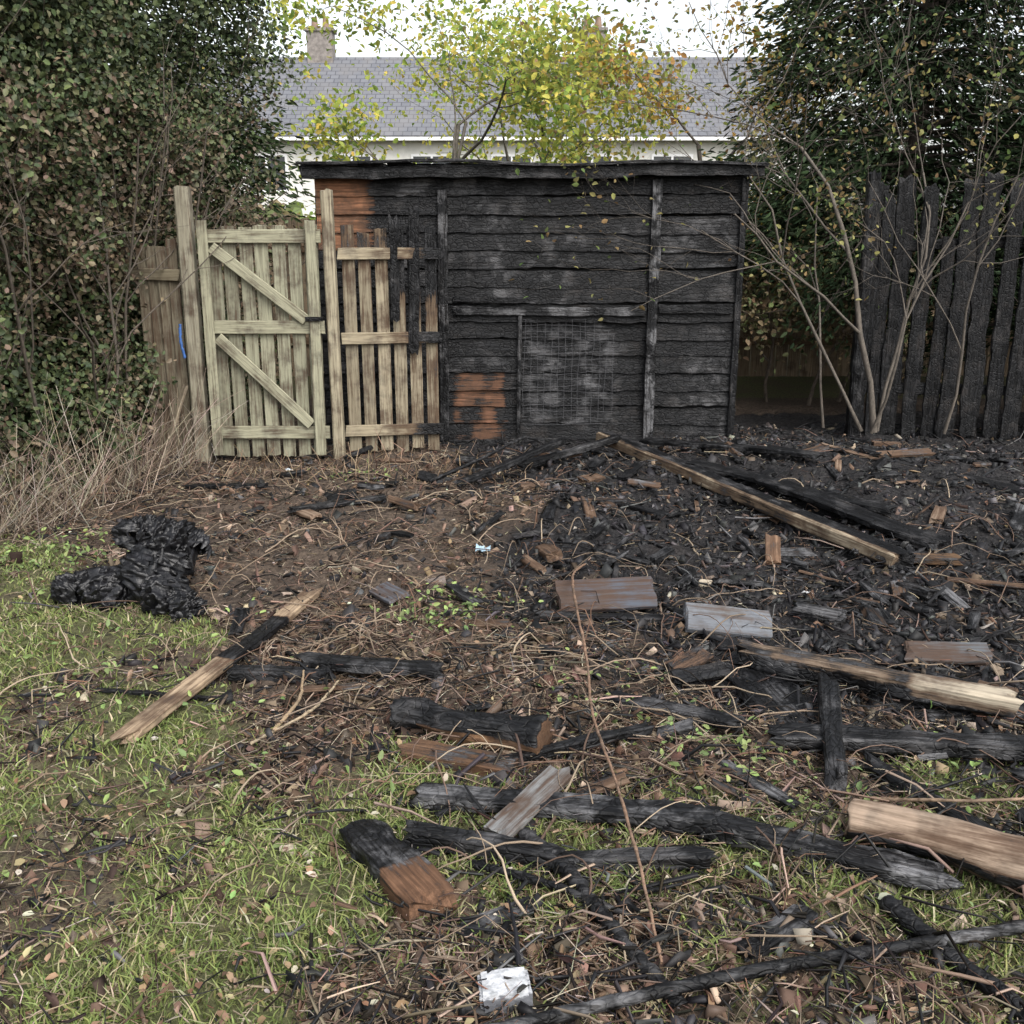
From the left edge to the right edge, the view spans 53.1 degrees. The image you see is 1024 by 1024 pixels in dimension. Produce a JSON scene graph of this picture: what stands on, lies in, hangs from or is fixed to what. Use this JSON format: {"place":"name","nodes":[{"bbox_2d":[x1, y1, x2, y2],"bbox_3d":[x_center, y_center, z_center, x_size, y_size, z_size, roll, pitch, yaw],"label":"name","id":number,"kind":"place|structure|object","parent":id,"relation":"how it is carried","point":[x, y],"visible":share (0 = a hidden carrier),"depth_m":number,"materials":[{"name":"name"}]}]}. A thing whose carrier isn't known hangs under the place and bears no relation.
{"place":"outdoors","nodes":[
{"label":"outdoors","id":0,"kind":"place"},
{"bbox_2d":[3,19,144,362],"bbox_3d":[-4.753,-3.748,8.099,4.161,6.130,3.899,0,15,0],"label":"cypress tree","id":1,"kind":"object","parent":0,"point":[103,316],"depth_m":8.15,"materials":[{"name":"green plant"}]},
{"bbox_2d":[159,140,796,216],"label":"walls","id":2,"kind":"structure","parent":0,"point":[418,147],"depth_m":38.28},
{"bbox_2d":[249,156,285,189],"bbox_3d":[-9.200,-12.728,38.489,1.400,1.200,0.015,0,15,0],"label":"window glass","id":3,"kind":"object","parent":2,"relation":"attached to","point":[282,158],"visible":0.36,"depth_m":38.44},
{"bbox_2d":[285,156,288,189],"bbox_3d":[-8.460,-12.723,38.471,0.080,1.200,0.057,0,15,0],"label":"window frame","id":4,"kind":"object","parent":2,"relation":"attached to","point":[286,168],"visible":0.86,"depth_m":38.41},
{"bbox_2d":[338,156,369,160],"bbox_3d":[-6.000,-12.728,38.489,1.400,1.200,0.015,0,15,0],"label":"window glass","id":5,"kind":"object","parent":2,"relation":"attached to","point":[363,158],"visible":0.14,"depth_m":38.34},
{"bbox_2d":[411,154,451,155],"bbox_3d":[-3.000,-13.340,38.301,1.560,0.080,0.057,0,15,0],"label":"window frame","id":6,"kind":"object","parent":2,"relation":"attached to","point":[429,155],"visible":0.64,"depth_m":38.28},
{"bbox_2d":[413,156,450,163],"bbox_3d":[-3.000,-12.728,38.489,1.400,1.200,0.015,0,15,0],"label":"window glass","id":7,"kind":"object","parent":2,"relation":"attached to","point":[421,157],"visible":0.21,"depth_m":38.33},
{"bbox_2d":[491,154,528,155],"bbox_3d":[0.000,-13.340,38.301,1.560,0.080,0.057,0,15,0],"label":"window frame","id":8,"kind":"object","parent":2,"relation":"attached to","point":[505,155],"visible":0.36,"depth_m":38.28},
{"bbox_2d":[493,156,530,161],"bbox_3d":[0.000,-12.728,38.489,1.400,1.200,0.015,0,15,0],"label":"window glass","id":9,"kind":"object","parent":2,"relation":"attached to","point":[504,159],"visible":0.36,"depth_m":38.34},
{"bbox_2d":[573,156,610,162],"bbox_3d":[3.000,-12.728,38.489,1.400,1.200,0.015,0,15,0],"label":"window glass","id":10,"kind":"object","parent":2,"relation":"attached to","point":[600,160],"depth_m":38.35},
{"bbox_2d":[651,154,692,155],"bbox_3d":[6.000,-13.340,38.301,1.560,0.080,0.057,0,15,0],"label":"window frame","id":11,"kind":"object","parent":2,"relation":"attached to","point":[671,154],"visible":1,"depth_m":38.27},
{"bbox_2d":[654,156,690,159],"bbox_3d":[6.000,-12.728,38.489,1.400,1.200,0.015,0,15,0],"label":"window glass","id":12,"kind":"object","parent":2,"relation":"attached to","point":[668,157],"visible":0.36,"depth_m":38.34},
{"bbox_2d":[736,156,769,188],"bbox_3d":[9.000,-12.728,38.489,1.400,1.200,0.015,0,15,0],"label":"window glass","id":13,"kind":"object","parent":2,"relation":"attached to","point":[747,161],"depth_m":38.36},
{"bbox_2d":[458,896,537,940],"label":"charred plank","id":14,"kind":"object","parent":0,"point":[484,920],"visible":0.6,"depth_m":2.41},
{"bbox_2d":[0,336,1023,1023],"bbox_3d":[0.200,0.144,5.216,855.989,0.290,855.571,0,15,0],"label":"ground","id":15,"kind":"structure","parent":0,"point":[786,408],"depth_m":4.08,"materials":[{"name":"soil"}]},
{"bbox_2d":[0,366,245,549],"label":"dead stalks","id":16,"kind":"object","parent":15,"relation":"on","point":[50,498],"visible":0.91,"depth_m":6.10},
{"bbox_2d":[49,514,212,622],"bbox_3d":[-1.673,0.247,4.478,0.712,0.461,0.463,0,15,0],"label":"burnt plastic sheeting","id":17,"kind":"object","parent":15,"relation":"on","point":[154,569],"visible":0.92,"depth_m":4.44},
{"bbox_2d":[90,687,221,701],"bbox_3d":[-1.250,0.647,3.630,0.524,0.018,0.020,3,16,6],"label":"charred stick","id":18,"kind":"object","parent":15,"relation":"on","point":[148,693],"visible":0.72,"depth_m":3.63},
{"bbox_2d":[119,238,193,465],"bbox_3d":[-2.480,-1.125,7.227,0.316,1.561,0.540,-12,19,-37],"label":"picket fence","id":19,"kind":"object","parent":15,"relation":"on","point":[165,318],"visible":0.77,"depth_m":7.20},
{"bbox_2d":[1,0,339,395],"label":"cypress tree","id":20,"kind":"object","parent":15,"relation":"on","point":[247,148],"visible":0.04,"depth_m":9.06,"materials":[{"name":"green plant"}]},
{"bbox_2d":[0,0,356,518],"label":"ivy hedge","id":21,"kind":"object","parent":15,"relation":"on","point":[54,264],"visible":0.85,"depth_m":6.71,"materials":[{"name":"green plant"}]},
{"bbox_2d":[174,808,185,815],"bbox_3d":[-0.950,0.862,2.934,0.030,0.015,0.022,4,16,9],"label":"stone","id":22,"kind":"object","parent":15,"relation":"on","point":[178,811],"visible":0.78,"depth_m":2.92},
{"bbox_2d":[173,185,212,461],"bbox_3d":[-2.220,-1.258,7.143,0.102,1.944,0.104,0,15,0],"label":"gate post","id":23,"kind":"object","parent":15,"relation":"on","point":[183,206],"visible":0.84,"depth_m":7.07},
{"bbox_2d":[178,324,185,357],"bbox_3d":[-2.280,-1.180,7.076,0.039,0.238,0.029,0,15,0],"label":"blue strap","id":24,"kind":"object","parent":23,"relation":"attached to","point":[181,342],"visible":1,"depth_m":7.07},
{"bbox_2d":[110,587,322,743],"bbox_3d":[-1.070,0.548,3.932,0.081,0.045,1.515,4,16,13],"label":"split fence rail","id":25,"kind":"object","parent":15,"relation":"on","point":[152,716],"visible":0.97,"depth_m":3.71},
{"bbox_2d":[182,483,267,488],"bbox_3d":[-1.748,-0.158,6.232,0.583,0.031,0.048,-1,15,12],"label":"charred stick","id":26,"kind":"object","parent":15,"relation":"on","point":[234,485],"visible":0.82,"depth_m":6.21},
{"bbox_2d":[222,182,315,267],"bbox_3d":[-1.840,-2.875,12.423,3.471,2.160,2.065,-5,16,-17],"label":"hazel bush","id":27,"kind":"object","parent":15,"relation":"on","point":[310,213],"visible":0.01,"depth_m":12.16,"materials":[{"name":"green plant"}]},
{"bbox_2d":[227,664,336,684],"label":"charred plank","id":28,"kind":"object","parent":15,"relation":"on","point":[238,673],"visible":0.96,"depth_m":3.74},
{"bbox_2d":[271,670,304,733],"bbox_3d":[-0.752,0.645,3.521,0.064,0.043,0.422,0,15,0],"label":"dead branch","id":29,"kind":"object","parent":15,"relation":"on","point":[285,716],"visible":0.99,"depth_m":3.45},
{"bbox_2d":[279,844,296,855],"bbox_3d":[-0.601,0.909,2.751,0.047,0.025,0.035,-2,15,-10],"label":"stone","id":30,"kind":"object","parent":15,"relation":"on","point":[288,846],"visible":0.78,"depth_m":2.74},
{"bbox_2d":[249,680,338,745],"bbox_3d":[-0.697,0.673,3.457,0.084,0.049,0.475,8,17,26],"label":"dead branch","id":31,"kind":"object","parent":15,"relation":"on","point":[303,715],"visible":0.94,"depth_m":3.38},
{"bbox_2d":[302,850,316,858],"bbox_3d":[-0.540,0.917,2.731,0.034,0.017,0.024,6,17,18],"label":"stone","id":32,"kind":"object","parent":15,"relation":"on","point":[307,854],"visible":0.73,"depth_m":2.72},
{"bbox_2d":[320,188,345,459],"bbox_3d":[-1.245,-1.248,7.145,0.076,1.923,0.095,0,15,0],"label":"gate post","id":33,"kind":"object","parent":15,"relation":"on","point":[330,279],"visible":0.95,"depth_m":7.08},
{"bbox_2d":[195,220,329,456],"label":"wooden gate","id":34,"kind":"structure","parent":33,"relation":"attached to","point":[220,347],"depth_m":7.11,"materials":[{"name":"wood"}]},
{"bbox_2d":[287,493,386,512],"bbox_3d":[-1.005,-0.051,5.896,0.618,0.035,0.055,-8,17,-30],"label":"charred stick","id":35,"kind":"object","parent":15,"relation":"on","point":[332,503],"visible":0.98,"depth_m":5.88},
{"bbox_2d":[294,652,445,677],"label":"charred plank","id":36,"kind":"object","parent":15,"relation":"on","point":[367,665],"visible":0.91,"depth_m":3.75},
{"bbox_2d":[209,427,536,485],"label":"dead stalks","id":37,"kind":"object","parent":15,"relation":"on","point":[282,467],"visible":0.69,"depth_m":6.89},
{"bbox_2d":[369,582,409,604],"bbox_3d":[-0.556,0.364,4.605,0.103,0.020,0.248,-27,21,-25],"label":"slate fragment","id":38,"kind":"object","parent":15,"relation":"on","point":[388,590],"visible":1,"depth_m":4.58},
{"bbox_2d":[337,205,443,451],"bbox_3d":[-0.852,-1.272,7.260,0.723,1.738,0.086,-3,16,-10],"label":"picket fence","id":39,"kind":"object","parent":15,"relation":"on","point":[396,254],"visible":1,"depth_m":7.26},
{"bbox_2d":[338,819,457,924],"bbox_3d":[-0.299,0.898,2.601,0.136,0.071,0.456,-10,15,-31],"label":"burnt board offcut","id":40,"kind":"object","parent":15,"relation":"on","point":[410,877],"visible":0.93,"depth_m":2.53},
{"bbox_2d":[202,0,640,193],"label":"apple tree","id":41,"kind":"object","parent":15,"relation":"on","point":[539,89],"visible":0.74,"depth_m":10.11,"materials":[{"name":"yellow plant"}]},
{"bbox_2d":[393,738,521,777],"bbox_3d":[-0.170,0.758,3.145,0.399,0.044,0.100,4,16,22],"label":"burnt board offcut","id":42,"kind":"object","parent":15,"relation":"on","point":[457,757],"visible":0.83,"depth_m":3.13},
{"bbox_2d":[389,696,555,763],"bbox_3d":[-0.139,0.695,3.295,0.554,0.173,0.177,5,16,24],"label":"burnt log","id":43,"kind":"object","parent":15,"relation":"on","point":[430,715],"visible":0.79,"depth_m":3.22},
{"bbox_2d":[475,544,490,551],"bbox_3d":[-0.148,0.187,5.234,0.075,0.026,0.053,6,27,-1],"label":"plastic wrapper","id":44,"kind":"object","parent":15,"relation":"on","point":[481,547],"visible":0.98,"depth_m":5.24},
{"bbox_2d":[402,819,565,872],"bbox_3d":[-0.079,0.873,2.677,0.445,0.056,0.066,5,16,13],"label":"charred plank","id":45,"kind":"object","parent":15,"relation":"on","point":[424,834],"visible":0.82,"depth_m":2.66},
{"bbox_2d":[428,436,545,482],"bbox_3d":[-0.082,-0.379,6.855,0.123,0.192,1.192,14,21,42],"label":"charred branch","id":46,"kind":"object","parent":15,"relation":"on","point":[458,468],"visible":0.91,"depth_m":6.65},
{"bbox_2d":[477,967,532,1013],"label":"litter","id":47,"kind":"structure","parent":15,"relation":"on","point":[495,985],"depth_m":2.15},
{"bbox_2d":[453,437,566,486],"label":"charred plank","id":48,"kind":"object","parent":15,"relation":"on","point":[517,460],"visible":1,"depth_m":6.55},
{"bbox_2d":[0,459,1022,951],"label":"weeds","id":49,"kind":"object","parent":15,"relation":"on","point":[380,755],"visible":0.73,"depth_m":3.36,"materials":[{"name":"green plant"}]},
{"bbox_2d":[0,533,1023,1023],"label":"grass","id":50,"kind":"structure","parent":15,"relation":"on","point":[134,967],"depth_m":2.58,"materials":[{"name":"plant"}]},
{"bbox_2d":[0,420,1023,1023],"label":"charcoal","id":51,"kind":"object","parent":15,"relation":"on","point":[984,766],"visible":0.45,"depth_m":4.38,"materials":[{"name":"wood"}]},
{"bbox_2d":[571,563,662,963],"bbox_3d":[0.303,0.566,3.589,0.112,0.137,2.816,0,15,0],"label":"bramble stem","id":52,"kind":"object","parent":51,"relation":"on","point":[635,847],"visible":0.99,"depth_m":2.82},
{"bbox_2d":[639,438,828,459],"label":"charred plank","id":53,"kind":"object","parent":51,"relation":"on","point":[786,451],"visible":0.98,"depth_m":6.76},
{"bbox_2d":[595,431,915,565],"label":"charred beam","id":54,"kind":"structure","parent":51,"relation":"on","point":[850,538],"depth_m":5.74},
{"bbox_2d":[721,661,819,723],"bbox_3d":[0.931,0.661,3.629,0.233,0.037,0.631,-3,15,-10],"label":"charred board","id":55,"kind":"object","parent":51,"relation":"on","point":[777,692],"visible":0.49,"depth_m":3.64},
{"bbox_2d":[765,533,780,564],"bbox_3d":[1.317,0.191,5.165,0.081,0.031,0.192,3,48,11],"label":"burnt board offcut","id":56,"kind":"object","parent":51,"relation":"on","point":[772,545],"visible":0.96,"depth_m":5.15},
{"bbox_2d":[684,460,897,514],"bbox_3d":[1.637,-0.162,6.142,1.362,0.054,0.137,17,22,39],"label":"charred plank","id":57,"kind":"object","parent":51,"relation":"on","point":[875,506],"visible":0.61,"depth_m":6.23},
{"bbox_2d":[757,478,951,548],"bbox_3d":[1.879,-0.009,5.724,0.185,0.055,1.216,-10,23,-33],"label":"charred plank","id":58,"kind":"object","parent":51,"relation":"on","point":[922,538],"visible":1,"depth_m":5.64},
{"bbox_2d":[912,552,962,565],"bbox_3d":[2.028,0.231,5.136,0.439,0.043,0.093,2,16,8],"label":"burnt board offcut","id":59,"kind":"object","parent":51,"relation":"on","point":[927,560],"visible":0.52,"depth_m":5.09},
{"bbox_2d":[859,444,1023,494],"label":"charred plank","id":60,"kind":"object","parent":51,"relation":"on","point":[1000,486],"visible":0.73,"depth_m":6.33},
{"bbox_2d":[0,421,1023,1023],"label":"bark flakes","id":61,"kind":"object","parent":15,"relation":"on","point":[560,947],"visible":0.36,"depth_m":3.09,"materials":[{"name":"wood"}]},
{"bbox_2d":[0,425,1023,1023],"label":"twig litter","id":62,"kind":"object","parent":15,"relation":"on","point":[584,919],"visible":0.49,"depth_m":2.87,"materials":[{"name":"wood"}]},
{"bbox_2d":[0,423,1023,1023],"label":"dry straw","id":63,"kind":"object","parent":15,"relation":"on","point":[520,921],"visible":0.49,"depth_m":2.99,"materials":[{"name":"plant"}]},
{"bbox_2d":[0,447,1023,1021],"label":"dead bracken stems","id":64,"kind":"object","parent":15,"relation":"on","point":[596,665],"visible":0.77,"depth_m":3.74,"materials":[{"name":"plant"}]},
{"bbox_2d":[0,428,1023,1023],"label":"fallen leaves","id":65,"kind":"object","parent":15,"relation":"on","point":[262,934],"visible":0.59,"depth_m":2.48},
{"bbox_2d":[0,417,1023,1023],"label":"charred twigs","id":66,"kind":"object","parent":15,"relation":"on","point":[542,979],"depth_m":3.01,"materials":[{"name":"wood"}]},
{"bbox_2d":[727,638,1023,717],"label":"broken beam","id":67,"kind":"structure","parent":66,"relation":"on","point":[948,693],"depth_m":3.60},
{"bbox_2d":[483,765,572,836],"bbox_3d":[0.055,0.804,2.856,0.086,0.022,0.367,10,23,33],"label":"grey board offcut","id":68,"kind":"object","parent":15,"relation":"on","point":[543,786],"visible":0.95,"depth_m":2.83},
{"bbox_2d":[357,0,701,162],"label":"apple tree","id":69,"kind":"object","parent":15,"relation":"on","point":[485,77],"visible":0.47,"depth_m":11.30,"materials":[{"name":"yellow plant"}]},
{"bbox_2d":[294,158,769,446],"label":"burnt shed","id":70,"kind":"structure","parent":15,"relation":"on","point":[550,362],"depth_m":7.67,"materials":[{"name":"wood"}]},
{"bbox_2d":[643,177,663,437],"bbox_3d":[1.056,-1.491,7.697,0.084,1.954,0.043,0,15,0],"label":"wooden post","id":71,"kind":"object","parent":70,"relation":"in","point":[657,186],"depth_m":7.69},
{"bbox_2d":[82,212,1017,375],"bbox_3d":[0.713,-2.406,11.354,12.668,1.827,0.061,0,15,0],"label":"boundary fence","id":72,"kind":"object","parent":15,"relation":"on","point":[797,357],"visible":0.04,"depth_m":11.52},
{"bbox_2d":[113,199,1004,269],"bbox_3d":[0.040,-7.618,29.780,70.886,3.220,2.567,0,15,0],"label":"background hedge","id":73,"kind":"object","parent":15,"relation":"on","point":[295,207],"depth_m":29.42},
{"bbox_2d":[402,782,722,834],"bbox_3d":[0.132,0.818,2.842,0.910,0.055,0.099,1,15,14],"label":"charred plank","id":74,"kind":"object","parent":15,"relation":"on","point":[683,818],"visible":0.92,"depth_m":2.80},
{"bbox_2d":[517,434,622,470],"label":"charred plank","id":75,"kind":"object","parent":15,"relation":"on","point":[537,461],"visible":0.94,"depth_m":6.97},
{"bbox_2d":[486,721,654,762],"bbox_3d":[0.186,0.728,3.192,0.585,0.038,0.046,-8,17,-23],"label":"charred plank","id":76,"kind":"object","parent":15,"relation":"on","point":[607,736],"visible":0.83,"depth_m":3.19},
{"bbox_2d":[469,859,694,943],"bbox_3d":[0.158,0.932,2.480,0.604,0.041,0.034,9,18,29],"label":"charred branch","id":77,"kind":"object","parent":15,"relation":"on","point":[521,876],"visible":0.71,"depth_m":2.51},
{"bbox_2d":[149,436,1023,956],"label":"burnt timber fragments","id":78,"kind":"object","parent":15,"relation":"on","point":[701,666],"visible":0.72,"depth_m":5.03,"materials":[{"name":"wood"}]},
{"bbox_2d":[555,576,657,611],"bbox_3d":[0.410,0.362,4.477,0.436,0.026,0.176,-3,47,1],"label":"slate grey board","id":79,"kind":"object","parent":15,"relation":"on","point":[630,593],"visible":0.9,"depth_m":4.46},
{"bbox_2d":[528,610,684,624],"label":"charred plank","id":80,"kind":"object","parent":15,"relation":"on","point":[631,618],"visible":0.66,"depth_m":4.35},
{"bbox_2d":[553,846,717,871],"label":"charred plank","id":81,"kind":"object","parent":15,"relation":"on","point":[684,858],"visible":0.84,"depth_m":2.59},
{"bbox_2d":[606,691,749,730],"bbox_3d":[0.554,0.669,3.449,0.496,0.034,0.078,7,17,26],"label":"charred plank","id":82,"kind":"object","parent":15,"relation":"on","point":[715,717],"visible":0.82,"depth_m":3.42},
{"bbox_2d":[699,579,712,586],"bbox_3d":[0.899,0.335,4.760,0.062,0.032,0.044,3,18,17],"label":"stone","id":83,"kind":"object","parent":15,"relation":"on","point":[703,581],"visible":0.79,"depth_m":4.75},
{"bbox_2d":[557,0,864,308],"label":"cherry tree","id":84,"kind":"object","parent":15,"relation":"on","point":[659,83],"visible":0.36,"depth_m":10.19,"materials":[{"name":"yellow plant"}]},
{"bbox_2d":[410,0,1023,433],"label":"bare elder shrub","id":85,"kind":"object","parent":15,"relation":"on","point":[874,420],"visible":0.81,"depth_m":7.56,"materials":[{"name":"brown plant"}]},
{"bbox_2d":[684,602,772,640],"bbox_3d":[0.888,0.449,4.205,0.365,0.031,0.142,6,47,-3],"label":"slate grey board","id":86,"kind":"object","parent":15,"relation":"on","point":[699,624],"visible":0.92,"depth_m":4.19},
{"bbox_2d":[483,919,1023,1023],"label":"branch","id":87,"kind":"object","parent":15,"relation":"on","point":[661,990],"visible":0.98,"depth_m":2.20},
{"bbox_2d":[718,759,800,812],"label":"charred plank","id":88,"kind":"object","parent":15,"relation":"on","point":[777,794],"visible":0.85,"depth_m":2.89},
{"bbox_2d":[734,904,817,962],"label":"charred plank","id":89,"kind":"object","parent":15,"relation":"on","point":[776,922],"visible":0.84,"depth_m":2.34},
{"bbox_2d":[698,811,963,889],"bbox_3d":[0.798,0.875,2.650,0.679,0.059,0.101,9,18,18],"label":"charred plank","id":90,"kind":"object","parent":15,"relation":"on","point":[906,870],"visible":0.9,"depth_m":2.61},
{"bbox_2d":[689,0,1023,395],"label":"cypress tree","id":91,"kind":"object","parent":15,"relation":"on","point":[890,166],"visible":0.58,"depth_m":9.10,"materials":[{"name":"green plant"}]},
{"bbox_2d":[735,180,1003,405],"bbox_3d":[2.598,-1.920,9.337,3.529,2.148,2.002,0,15,0],"label":"beech shrub","id":92,"kind":"object","parent":15,"relation":"on","point":[765,313],"visible":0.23,"depth_m":9.33,"materials":[{"name":"green plant"}]},
{"bbox_2d":[764,722,1023,760],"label":"charred plank","id":93,"kind":"object","parent":15,"relation":"on","point":[1004,747],"visible":0.88,"depth_m":3.18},
{"bbox_2d":[855,750,1005,832],"bbox_3d":[1.247,0.857,2.825,0.072,0.054,0.779,-9,20,-29],"label":"charred plank","id":94,"kind":"object","parent":15,"relation":"on","point":[877,768],"visible":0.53,"depth_m":2.96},
{"bbox_2d":[843,797,1023,890],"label":"cut log","id":95,"kind":"object","parent":15,"relation":"on","point":[992,856],"visible":0.97,"depth_m":2.60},
{"bbox_2d":[843,169,1023,441],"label":"charred fence","id":96,"kind":"object","parent":15,"relation":"on","point":[880,344],"visible":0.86,"depth_m":7.85,"materials":[{"name":"wood"}]},
{"bbox_2d":[870,796,1023,802],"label":"dead branch","id":97,"kind":"object","parent":15,"relation":"on","point":[952,800],"visible":0.89,"depth_m":2.79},
{"bbox_2d":[903,641,994,664],"bbox_3d":[1.705,0.551,4.015,0.340,0.020,0.123,1,32,10],"label":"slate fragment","id":98,"kind":"object","parent":15,"relation":"on","point":[941,652],"visible":0.96,"depth_m":4.00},
{"bbox_2d":[878,895,1023,1023],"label":"charred branch","id":99,"kind":"object","parent":15,"relation":"on","point":[911,922],"visible":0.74,"depth_m":2.30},
{"bbox_2d":[903,3,1023,377],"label":"cypress tree","id":100,"kind":"object","parent":15,"relation":"on","point":[989,331],"visible":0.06,"depth_m":9.62,"materials":[{"name":"green plant"}]},
{"bbox_2d":[102,0,1023,208],"label":"sky","id":101,"kind":"structure","parent":0,"point":[624,7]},
{"bbox_2d":[577,27,607,32],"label":"chimney cap","id":102,"kind":"object","parent":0,"point":[602,28],"visible":0.21,"depth_m":40.19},
{"bbox_2d":[595,17,601,26],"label":"chimney pot","id":103,"kind":"object","parent":102,"relation":"on","point":[598,21],"visible":0.54,"depth_m":40.45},
{"bbox_2d":[709,635,737,652],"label":"charred plank","id":104,"kind":"object","parent":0,"point":[718,640],"visible":0.18,"depth_m":4.07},
{"bbox_2d":[817,672,847,794],"bbox_3d":[1.018,0.689,3.262,0.073,0.062,0.734,4,17,14],"label":"charred post","id":105,"kind":"object","parent":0,"point":[830,720],"visible":0.98,"depth_m":3.18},
{"bbox_2d":[867,693,1023,711],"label":"charred plank","id":106,"kind":"object","parent":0,"point":[912,705],"visible":0.11,"depth_m":3.60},
{"bbox_2d":[1007,767,1023,782],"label":"charred plank","id":107,"kind":"object","parent":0,"point":[1019,772],"visible":0.86,"depth_m":3.04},
{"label":"roof back","id":108,"kind":"object","parent":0,"visible":0},
{"bbox_2d":[153,57,814,136],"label":"roof front","id":109,"kind":"structure","parent":108,"relation":"attached to","point":[345,72],"depth_m":39.13,"materials":[{"name":"tile"}]},
{"bbox_2d":[306,31,335,62],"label":"chimney stack","id":110,"kind":"object","parent":109,"relation":"on","point":[318,43],"visible":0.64,"depth_m":40.44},
{"bbox_2d":[304,27,336,34],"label":"chimney cap","id":111,"kind":"object","parent":110,"relation":"on","point":[319,29],"visible":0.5,"depth_m":40.19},
{"bbox_2d":[311,17,317,26],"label":"chimney pot","id":112,"kind":"object","parent":111,"relation":"on","point":[314,24],"visible":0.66,"depth_m":40.47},
{"bbox_2d":[322,18,328,26],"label":"chimney pot","id":113,"kind":"object","parent":111,"relation":"on","point":[326,24],"visible":0.24,"depth_m":40.46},
{"bbox_2d":[275,137,784,139],"bbox_3d":[-1.500,-13.741,37.684,25.800,0.120,0.120,0,15,0],"label":"gutter","id":114,"kind":"object","parent":109,"relation":"attached to","point":[501,138],"visible":0.21,"depth_m":37.63,"materials":[{"name":"plastic"}]},
{"bbox_2d":[581,31,605,56],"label":"chimney stack","id":115,"kind":"object","parent":109,"relation":"on","point":[603,35],"visible":0.14,"depth_m":40.33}
]}

